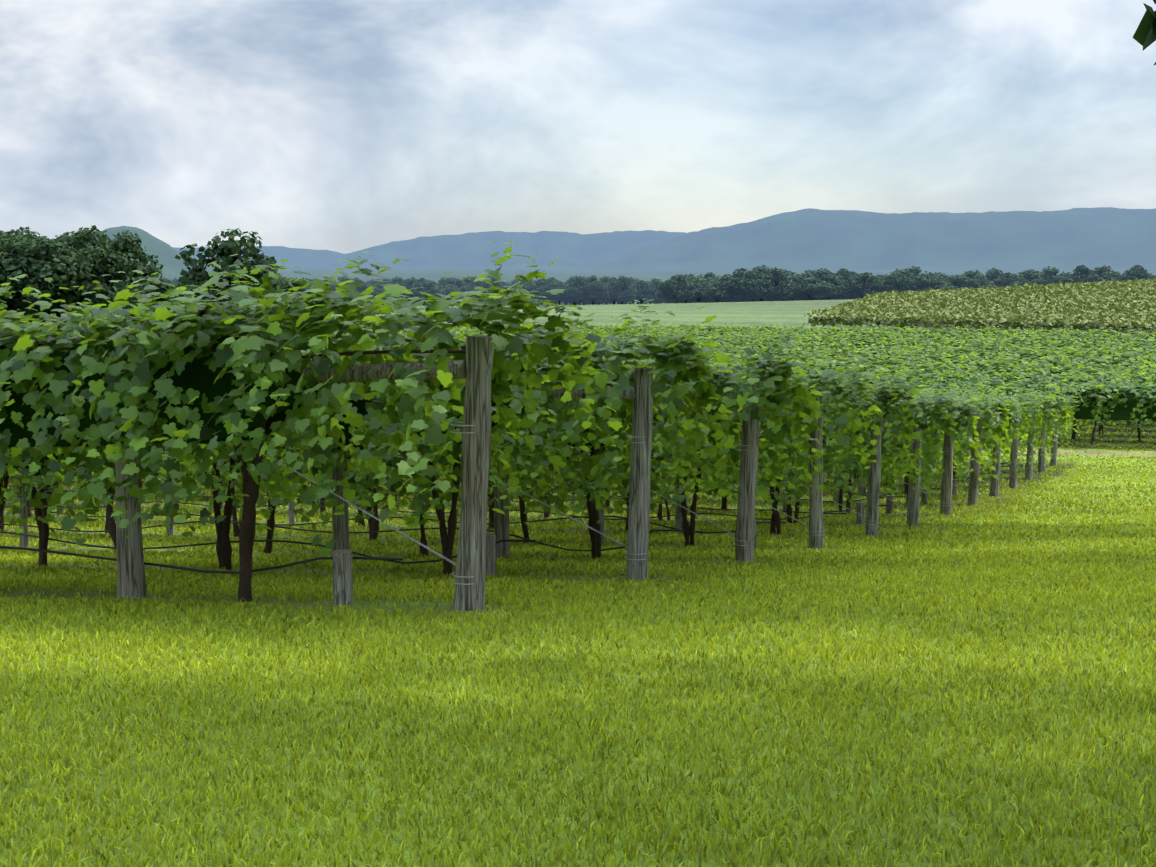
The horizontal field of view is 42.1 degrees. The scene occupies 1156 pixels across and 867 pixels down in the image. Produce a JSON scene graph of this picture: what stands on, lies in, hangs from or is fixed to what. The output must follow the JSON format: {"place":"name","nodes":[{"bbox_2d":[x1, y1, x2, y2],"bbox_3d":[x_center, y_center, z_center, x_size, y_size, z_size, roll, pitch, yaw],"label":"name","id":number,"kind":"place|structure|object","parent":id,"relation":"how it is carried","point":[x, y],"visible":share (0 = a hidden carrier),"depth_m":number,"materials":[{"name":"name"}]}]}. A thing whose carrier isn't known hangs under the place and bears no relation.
{"place":"outdoors","nodes":[
{"label":"outdoors","id":0,"kind":"place"},
{"bbox_2d":[0,335,943,458],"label":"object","id":1,"kind":"object","parent":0,"point":[198,375],"visible":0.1,"depth_m":11.14,"materials":[{"name":"green plant"}]},
{"bbox_2d":[0,419,1155,866],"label":"lawn grass","id":2,"kind":"structure","parent":0,"point":[1048,563],"depth_m":7.19,"materials":[{"name":"green plant"}]},
{"bbox_2d":[0,207,1155,866],"bbox_3d":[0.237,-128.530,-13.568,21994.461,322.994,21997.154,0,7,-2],"label":"terrain","id":3,"kind":"structure","parent":0,"point":[1120,241],"depth_m":10.70,"materials":[{"name":"green plant"}]},
{"bbox_2d":[0,235,13,306],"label":"tree","id":4,"kind":"object","parent":3,"relation":"on","point":[4,246],"visible":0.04,"depth_m":243.21,"materials":[{"name":"green plant"}]},
{"bbox_2d":[0,237,17,318],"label":"tree","id":5,"kind":"object","parent":3,"relation":"on","point":[8,242],"visible":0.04,"depth_m":245.31,"materials":[{"name":"green plant"}]},
{"bbox_2d":[0,230,18,241],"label":"tree","id":6,"kind":"object","parent":3,"relation":"on","point":[2,233],"visible":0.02,"depth_m":302.67,"materials":[{"name":"green plant"}]},
{"bbox_2d":[0,252,21,311],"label":"tree","id":7,"kind":"object","parent":3,"relation":"on","point":[4,263],"visible":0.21,"depth_m":238.73,"materials":[{"name":"green plant"}]},
{"bbox_2d":[8,234,32,315],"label":"tree","id":8,"kind":"object","parent":3,"relation":"on","point":[14,238],"depth_m":260.25,"materials":[{"name":"green plant"}]},
{"bbox_2d":[5,227,47,239],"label":"tree","id":9,"kind":"object","parent":3,"relation":"on","point":[21,230],"depth_m":358.43,"materials":[{"name":"green plant"}]},
{"bbox_2d":[0,237,73,320],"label":"tree","id":10,"kind":"object","parent":3,"relation":"on","point":[16,252],"visible":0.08,"depth_m":242.06,"materials":[{"name":"green plant"}]},
{"bbox_2d":[0,235,86,321],"bbox_3d":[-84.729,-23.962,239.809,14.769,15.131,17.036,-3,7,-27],"label":"tree","id":11,"kind":"object","parent":3,"relation":"on","point":[57,274],"visible":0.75,"depth_m":237.18,"materials":[{"name":"green plant"}]},
{"bbox_2d":[51,241,75,316],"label":"tree","id":12,"kind":"object","parent":3,"relation":"on","point":[58,314],"depth_m":256.74,"materials":[{"name":"green plant"}]},
{"bbox_2d":[53,232,73,246],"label":"tree","id":13,"kind":"object","parent":3,"relation":"on","point":[58,239],"visible":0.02,"depth_m":307.81,"materials":[{"name":"green plant"}]},
{"bbox_2d":[61,227,94,249],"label":"tree","id":14,"kind":"object","parent":3,"relation":"on","point":[69,242],"visible":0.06,"depth_m":289.35,"materials":[{"name":"green plant"}]},
{"bbox_2d":[67,225,112,315],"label":"tree","id":15,"kind":"object","parent":3,"relation":"on","point":[89,238],"visible":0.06,"depth_m":252.70,"materials":[{"name":"green plant"}]},
{"bbox_2d":[66,243,133,315],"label":"tree","id":16,"kind":"object","parent":3,"relation":"on","point":[98,264],"visible":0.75,"depth_m":239.34,"materials":[{"name":"green plant"}]},
{"bbox_2d":[108,230,163,317],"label":"tree","id":17,"kind":"object","parent":3,"relation":"on","point":[131,248],"visible":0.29,"depth_m":252.39,"materials":[{"name":"green plant"}]},
{"bbox_2d":[123,275,175,315],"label":"tree","id":18,"kind":"object","parent":3,"relation":"on","point":[162,289],"visible":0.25,"depth_m":206.13,"materials":[{"name":"green plant"}]},
{"bbox_2d":[173,228,283,316],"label":"tree","id":19,"kind":"object","parent":3,"relation":"on","point":[197,275],"visible":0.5,"depth_m":176.57,"materials":[{"name":"green plant"}]},
{"bbox_2d":[276,278,323,316],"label":"tree","id":20,"kind":"object","parent":3,"relation":"on","point":[286,286],"visible":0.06,"depth_m":211.64,"materials":[{"name":"green plant"}]},
{"bbox_2d":[330,276,353,301],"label":"tree","id":21,"kind":"object","parent":3,"relation":"on","point":[339,280],"visible":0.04,"depth_m":799.80,"materials":[{"name":"green plant"}]},
{"bbox_2d":[348,283,377,305],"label":"tree","id":22,"kind":"object","parent":3,"relation":"on","point":[361,288],"visible":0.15,"depth_m":798.39,"materials":[{"name":"green plant"}]},
{"bbox_2d":[357,282,377,302],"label":"tree","id":23,"kind":"object","parent":3,"relation":"on","point":[376,292],"visible":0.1,"depth_m":801.57,"materials":[{"name":"green plant"}]},
{"bbox_2d":[371,282,383,290],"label":"tree","id":24,"kind":"object","parent":3,"relation":"on","point":[377,284],"visible":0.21,"depth_m":834.03,"materials":[{"name":"green plant"}]},
{"bbox_2d":[378,278,391,283],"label":"tree","id":25,"kind":"object","parent":3,"relation":"on","point":[386,280],"visible":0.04,"depth_m":894.71,"materials":[{"name":"green plant"}]},
{"bbox_2d":[391,276,407,283],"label":"tree","id":26,"kind":"object","parent":3,"relation":"on","point":[396,279],"visible":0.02,"depth_m":837.58,"materials":[{"name":"green plant"}]},
{"bbox_2d":[396,277,428,299],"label":"tree","id":27,"kind":"object","parent":3,"relation":"on","point":[412,282],"visible":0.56,"depth_m":794.78,"materials":[{"name":"green plant"}]},
{"bbox_2d":[418,280,446,302],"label":"tree","id":28,"kind":"object","parent":3,"relation":"on","point":[429,287],"visible":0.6,"depth_m":798.90,"materials":[{"name":"green plant"}]},
{"bbox_2d":[438,277,447,286],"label":"tree","id":29,"kind":"object","parent":3,"relation":"on","point":[443,281],"visible":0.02,"depth_m":894.47,"materials":[{"name":"green plant"}]},
{"bbox_2d":[444,277,454,285],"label":"tree","id":30,"kind":"object","parent":3,"relation":"on","point":[450,281],"visible":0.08,"depth_m":852.70,"materials":[{"name":"green plant"}]},
{"bbox_2d":[441,284,457,304],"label":"tree","id":31,"kind":"object","parent":3,"relation":"on","point":[448,285],"visible":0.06,"depth_m":812.92,"materials":[{"name":"green plant"}]},
{"bbox_2d":[441,287,466,305],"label":"tree","id":32,"kind":"object","parent":3,"relation":"on","point":[450,290],"visible":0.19,"depth_m":804.27,"materials":[{"name":"green plant"}]},
{"bbox_2d":[449,278,469,304],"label":"tree","id":33,"kind":"object","parent":3,"relation":"on","point":[458,282],"visible":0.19,"depth_m":829.14,"materials":[{"name":"green plant"}]},
{"bbox_2d":[457,286,470,301],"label":"tree","id":34,"kind":"object","parent":3,"relation":"on","point":[464,288],"visible":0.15,"depth_m":812.61,"materials":[{"name":"green plant"}]},
{"bbox_2d":[463,276,475,285],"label":"tree","id":35,"kind":"object","parent":3,"relation":"on","point":[467,281],"visible":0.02,"depth_m":854.32,"materials":[{"name":"green plant"}]},
{"bbox_2d":[466,280,484,301],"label":"tree","id":36,"kind":"object","parent":3,"relation":"on","point":[473,285],"visible":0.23,"depth_m":814.79,"materials":[{"name":"green plant"}]},
{"bbox_2d":[477,275,512,297],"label":"tree","id":37,"kind":"object","parent":3,"relation":"on","point":[493,280],"visible":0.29,"depth_m":795.33,"materials":[{"name":"green plant"}]},
{"bbox_2d":[515,281,536,302],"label":"tree","id":38,"kind":"object","parent":3,"relation":"on","point":[527,286],"visible":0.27,"depth_m":792.86,"materials":[{"name":"green plant"}]},
{"bbox_2d":[514,279,538,288],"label":"tree","id":39,"kind":"object","parent":3,"relation":"on","point":[530,281],"visible":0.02,"depth_m":803.29,"materials":[{"name":"green plant"}]},
{"bbox_2d":[18,336,1057,610],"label":"trellis posts","id":40,"kind":"object","parent":3,"relation":"on","point":[480,550],"visible":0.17,"depth_m":13.34,"materials":[{"name":"grey wood"}]},
{"bbox_2d":[0,453,1037,573],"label":"trellis wires","id":41,"kind":"object","parent":40,"relation":"attached to","point":[389,559],"visible":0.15,"depth_m":17.69,"materials":[{"name":"grey metal"}]},
{"bbox_2d":[242,422,1056,584],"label":"trellis wires","id":42,"kind":"object","parent":40,"relation":"attached to","point":[412,539],"visible":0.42,"depth_m":13.72,"materials":[{"name":"grey metal"}]},
{"bbox_2d":[0,240,1079,555],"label":"vine leaves","id":43,"kind":"object","parent":3,"relation":"on","point":[780,394],"visible":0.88,"depth_m":11.43,"materials":[{"name":"green plant"}]},
{"bbox_2d":[529,278,560,304],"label":"tree","id":44,"kind":"object","parent":3,"relation":"on","point":[543,286],"visible":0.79,"depth_m":793.12,"materials":[{"name":"green plant"}]},
{"bbox_2d":[545,279,563,304],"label":"tree","id":45,"kind":"object","parent":3,"relation":"on","point":[550,281],"visible":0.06,"depth_m":806.34,"materials":[{"name":"green plant"}]},
{"bbox_2d":[555,281,569,304],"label":"tree","id":46,"kind":"object","parent":3,"relation":"on","point":[563,285],"visible":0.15,"depth_m":842.58,"materials":[{"name":"green plant"}]},
{"bbox_2d":[556,283,587,304],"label":"tree","id":47,"kind":"object","parent":3,"relation":"on","point":[564,294],"visible":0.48,"depth_m":798.39,"materials":[{"name":"green plant"}]},
{"bbox_2d":[0,326,1155,601],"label":"vine","id":48,"kind":"object","parent":3,"relation":"on","point":[244,531],"depth_m":22.96,"materials":[{"name":"green plant"}]},
{"bbox_2d":[4,320,1155,387],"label":"vine leaves","id":49,"kind":"object","parent":48,"relation":"attached to","point":[1063,364],"visible":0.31,"depth_m":97.87,"materials":[{"name":"green plant"}]},
{"bbox_2d":[565,275,594,304],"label":"tree","id":50,"kind":"object","parent":3,"relation":"on","point":[579,280],"visible":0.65,"depth_m":795.47,"materials":[{"name":"green plant"}]},
{"bbox_2d":[581,275,608,304],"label":"tree","id":51,"kind":"object","parent":3,"relation":"on","point":[596,290],"visible":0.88,"depth_m":794.78,"materials":[{"name":"green plant"}]},
{"bbox_2d":[589,288,609,304],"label":"tree","id":52,"kind":"object","parent":3,"relation":"on","point":[604,299],"visible":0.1,"depth_m":804.09,"materials":[{"name":"green plant"}]},
{"bbox_2d":[599,276,610,284],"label":"tree","id":53,"kind":"object","parent":3,"relation":"on","point":[606,279],"visible":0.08,"depth_m":858.87,"materials":[{"name":"green plant"}]},
{"bbox_2d":[607,280,626,303],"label":"tree","id":54,"kind":"object","parent":3,"relation":"on","point":[611,300],"visible":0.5,"depth_m":812.65,"materials":[{"name":"green plant"}]},
{"bbox_2d":[608,275,638,303],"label":"tree","id":55,"kind":"object","parent":3,"relation":"on","point":[629,292],"visible":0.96,"depth_m":810.52,"materials":[{"name":"green plant"}]},
{"bbox_2d":[628,277,639,303],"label":"tree","id":56,"kind":"object","parent":3,"relation":"on","point":[631,279],"visible":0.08,"depth_m":852.66,"materials":[{"name":"green plant"}]},
{"bbox_2d":[632,280,652,303],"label":"tree","id":57,"kind":"object","parent":3,"relation":"on","point":[642,294],"visible":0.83,"depth_m":821.05,"materials":[{"name":"green plant"}]},
{"bbox_2d":[631,284,653,303],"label":"tree","id":58,"kind":"object","parent":3,"relation":"on","point":[644,298],"visible":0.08,"depth_m":828.61,"materials":[{"name":"green plant"}]},
{"bbox_2d":[645,281,658,303],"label":"tree","id":59,"kind":"object","parent":3,"relation":"on","point":[653,291],"visible":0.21,"depth_m":830.70,"materials":[{"name":"green plant"}]},
{"bbox_2d":[649,292,662,303],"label":"tree","id":60,"kind":"object","parent":3,"relation":"on","point":[657,301],"visible":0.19,"depth_m":830.07,"materials":[{"name":"green plant"}]},
{"bbox_2d":[187,367,1155,490],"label":"vine leaves","id":61,"kind":"object","parent":3,"relation":"on","point":[1122,381],"visible":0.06,"depth_m":56.30,"materials":[{"name":"green plant"}]},
{"bbox_2d":[652,274,696,302],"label":"tree","id":62,"kind":"object","parent":3,"relation":"on","point":[675,290],"visible":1,"depth_m":638.31,"materials":[{"name":"green plant"}]},
{"bbox_2d":[668,277,701,302],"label":"tree","id":63,"kind":"object","parent":3,"relation":"on","point":[692,287],"visible":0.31,"depth_m":644.92,"materials":[{"name":"green plant"}]},
{"bbox_2d":[673,274,698,302],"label":"tree","id":64,"kind":"object","parent":3,"relation":"on","point":[690,276],"visible":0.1,"depth_m":658.18,"materials":[{"name":"green plant"}]},
{"bbox_2d":[689,278,711,302],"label":"tree","id":65,"kind":"object","parent":3,"relation":"on","point":[701,282],"visible":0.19,"depth_m":648.23,"materials":[{"name":"green plant"}]},
{"bbox_2d":[697,272,716,277],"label":"tree","id":66,"kind":"object","parent":3,"relation":"on","point":[708,274],"visible":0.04,"depth_m":739.19,"materials":[{"name":"green plant"}]},
{"bbox_2d":[700,281,733,302],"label":"tree","id":67,"kind":"object","parent":3,"relation":"on","point":[718,291],"visible":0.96,"depth_m":618.23,"materials":[{"name":"green plant"}]},
{"bbox_2d":[701,276,732,301],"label":"tree","id":68,"kind":"object","parent":3,"relation":"on","point":[723,278],"visible":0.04,"depth_m":643.55,"materials":[{"name":"green plant"}]},
{"bbox_2d":[723,268,755,301],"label":"tree","id":69,"kind":"object","parent":3,"relation":"on","point":[735,283],"visible":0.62,"depth_m":617.30,"materials":[{"name":"green plant"}]},
{"bbox_2d":[739,270,773,301],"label":"tree","id":70,"kind":"object","parent":3,"relation":"on","point":[749,298],"visible":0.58,"depth_m":616.32,"materials":[{"name":"green plant"}]},
{"bbox_2d":[743,273,772,300],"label":"tree","id":71,"kind":"object","parent":3,"relation":"on","point":[765,294],"visible":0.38,"depth_m":616.27,"materials":[{"name":"green plant"}]},
{"bbox_2d":[753,265,779,301],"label":"tree","id":72,"kind":"object","parent":3,"relation":"on","point":[763,270],"visible":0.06,"depth_m":631.63,"materials":[{"name":"green plant"}]},
{"bbox_2d":[763,267,793,300],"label":"tree","id":73,"kind":"object","parent":3,"relation":"on","point":[785,283],"visible":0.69,"depth_m":622.56,"materials":[{"name":"green plant"}]},
{"bbox_2d":[771,281,799,300],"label":"tree","id":74,"kind":"object","parent":3,"relation":"on","point":[795,286],"visible":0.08,"depth_m":631.45,"materials":[{"name":"green plant"}]},
{"bbox_2d":[778,275,806,300],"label":"tree","id":75,"kind":"object","parent":3,"relation":"on","point":[793,278],"visible":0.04,"depth_m":634.61,"materials":[{"name":"green plant"}]},
{"bbox_2d":[795,272,822,299],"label":"tree","id":76,"kind":"object","parent":3,"relation":"on","point":[804,275],"visible":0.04,"depth_m":634.93,"materials":[{"name":"green plant"}]},
{"bbox_2d":[789,277,836,300],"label":"tree","id":77,"kind":"object","parent":3,"relation":"on","point":[811,289],"visible":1,"depth_m":623.33,"materials":[{"name":"green plant"}]},
{"bbox_2d":[812,268,842,298],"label":"tree","id":78,"kind":"object","parent":3,"relation":"on","point":[821,273],"visible":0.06,"depth_m":646.02,"materials":[{"name":"green plant"}]},
{"bbox_2d":[817,274,847,299],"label":"tree","id":79,"kind":"object","parent":3,"relation":"on","point":[836,282],"visible":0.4,"depth_m":632.14,"materials":[{"name":"green plant"}]},
{"bbox_2d":[833,268,851,280],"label":"tree","id":80,"kind":"object","parent":3,"relation":"on","point":[844,273],"visible":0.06,"depth_m":657.05,"materials":[{"name":"green plant"}]},
{"bbox_2d":[839,275,869,298],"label":"tree","id":81,"kind":"object","parent":3,"relation":"on","point":[847,293],"visible":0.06,"depth_m":630.53,"materials":[{"name":"green plant"}]},
{"bbox_2d":[846,272,883,298],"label":"tree","id":82,"kind":"object","parent":3,"relation":"on","point":[859,289],"visible":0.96,"depth_m":622.26,"materials":[{"name":"green plant"}]},
{"bbox_2d":[875,271,915,292],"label":"tree","id":83,"kind":"object","parent":3,"relation":"on","point":[898,282],"visible":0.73,"depth_m":623.20,"materials":[{"name":"green plant"}]},
{"bbox_2d":[894,268,929,289],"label":"tree","id":84,"kind":"object","parent":3,"relation":"on","point":[905,272],"visible":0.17,"depth_m":629.94,"materials":[{"name":"green plant"}]},
{"bbox_2d":[907,272,923,290],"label":"tree","id":85,"kind":"object","parent":3,"relation":"on","point":[911,275],"visible":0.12,"depth_m":631.40,"materials":[{"name":"green plant"}]},
{"bbox_2d":[904,266,934,287],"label":"tree","id":86,"kind":"object","parent":3,"relation":"on","point":[914,269],"visible":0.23,"depth_m":633.79,"materials":[{"name":"green plant"}]},
{"bbox_2d":[922,278,951,290],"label":"tree","id":87,"kind":"object","parent":3,"relation":"on","point":[935,284],"visible":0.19,"depth_m":626.81,"materials":[{"name":"green plant"}]},
{"bbox_2d":[945,274,978,289],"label":"tree","id":88,"kind":"object","parent":3,"relation":"on","point":[956,280],"visible":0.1,"depth_m":646.70,"materials":[{"name":"green plant"}]},
{"bbox_2d":[945,269,985,282],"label":"tree","id":89,"kind":"object","parent":3,"relation":"on","point":[971,273],"visible":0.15,"depth_m":656.04,"materials":[{"name":"green plant"}]},
{"bbox_2d":[960,278,995,288],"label":"tree","id":90,"kind":"object","parent":3,"relation":"on","point":[974,283],"visible":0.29,"depth_m":641.43,"materials":[{"name":"green plant"}]},
{"bbox_2d":[972,273,995,286],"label":"tree","id":91,"kind":"object","parent":3,"relation":"on","point":[982,279],"visible":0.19,"depth_m":647.22,"materials":[{"name":"green plant"}]},
{"bbox_2d":[985,267,1002,280],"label":"tree","id":92,"kind":"object","parent":3,"relation":"on","point":[992,273],"visible":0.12,"depth_m":666.55,"materials":[{"name":"green plant"}]},
{"bbox_2d":[988,276,1012,287],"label":"tree","id":93,"kind":"object","parent":3,"relation":"on","point":[1002,281],"visible":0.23,"depth_m":648.13,"materials":[{"name":"green plant"}]},
{"bbox_2d":[991,272,1020,286],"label":"tree","id":94,"kind":"object","parent":3,"relation":"on","point":[1010,275],"visible":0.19,"depth_m":650.34,"materials":[{"name":"green plant"}]},
{"bbox_2d":[1009,281,1038,285],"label":"tree","id":95,"kind":"object","parent":3,"relation":"on","point":[1022,283],"visible":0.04,"depth_m":629.16,"materials":[{"name":"green plant"}]},
{"bbox_2d":[1017,269,1049,284],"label":"tree","id":96,"kind":"object","parent":3,"relation":"on","point":[1029,277],"visible":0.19,"depth_m":642.95,"materials":[{"name":"green plant"}]},
{"bbox_2d":[1027,266,1075,286],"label":"tree","id":97,"kind":"object","parent":3,"relation":"on","point":[1055,277],"visible":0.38,"depth_m":622.37,"materials":[{"name":"green plant"}]},
{"bbox_2d":[1067,265,1097,283],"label":"tree","id":98,"kind":"object","parent":3,"relation":"on","point":[1081,269],"visible":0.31,"depth_m":623.51,"materials":[{"name":"green plant"}]},
{"bbox_2d":[1082,265,1122,282],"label":"tree","id":99,"kind":"object","parent":3,"relation":"on","point":[1103,272],"visible":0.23,"depth_m":621.68,"materials":[{"name":"green plant"}]},
{"bbox_2d":[1118,265,1152,280],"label":"tree","id":100,"kind":"object","parent":3,"relation":"on","point":[1136,271],"visible":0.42,"depth_m":625.06,"materials":[{"name":"green plant"}]},
{"bbox_2d":[1132,0,1155,64],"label":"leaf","id":101,"kind":"object","parent":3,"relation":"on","point":[1144,35],"visible":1,"depth_m":28.70,"materials":[{"name":"green plant"}]},
{"bbox_2d":[0,0,1155,253],"label":"sky","id":102,"kind":"structure","parent":0,"point":[341,126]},
{"bbox_2d":[803,278,1155,331],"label":"corn field","id":103,"kind":"structure","parent":0,"point":[1122,306],"depth_m":165.63,"materials":[{"name":"green plant"}]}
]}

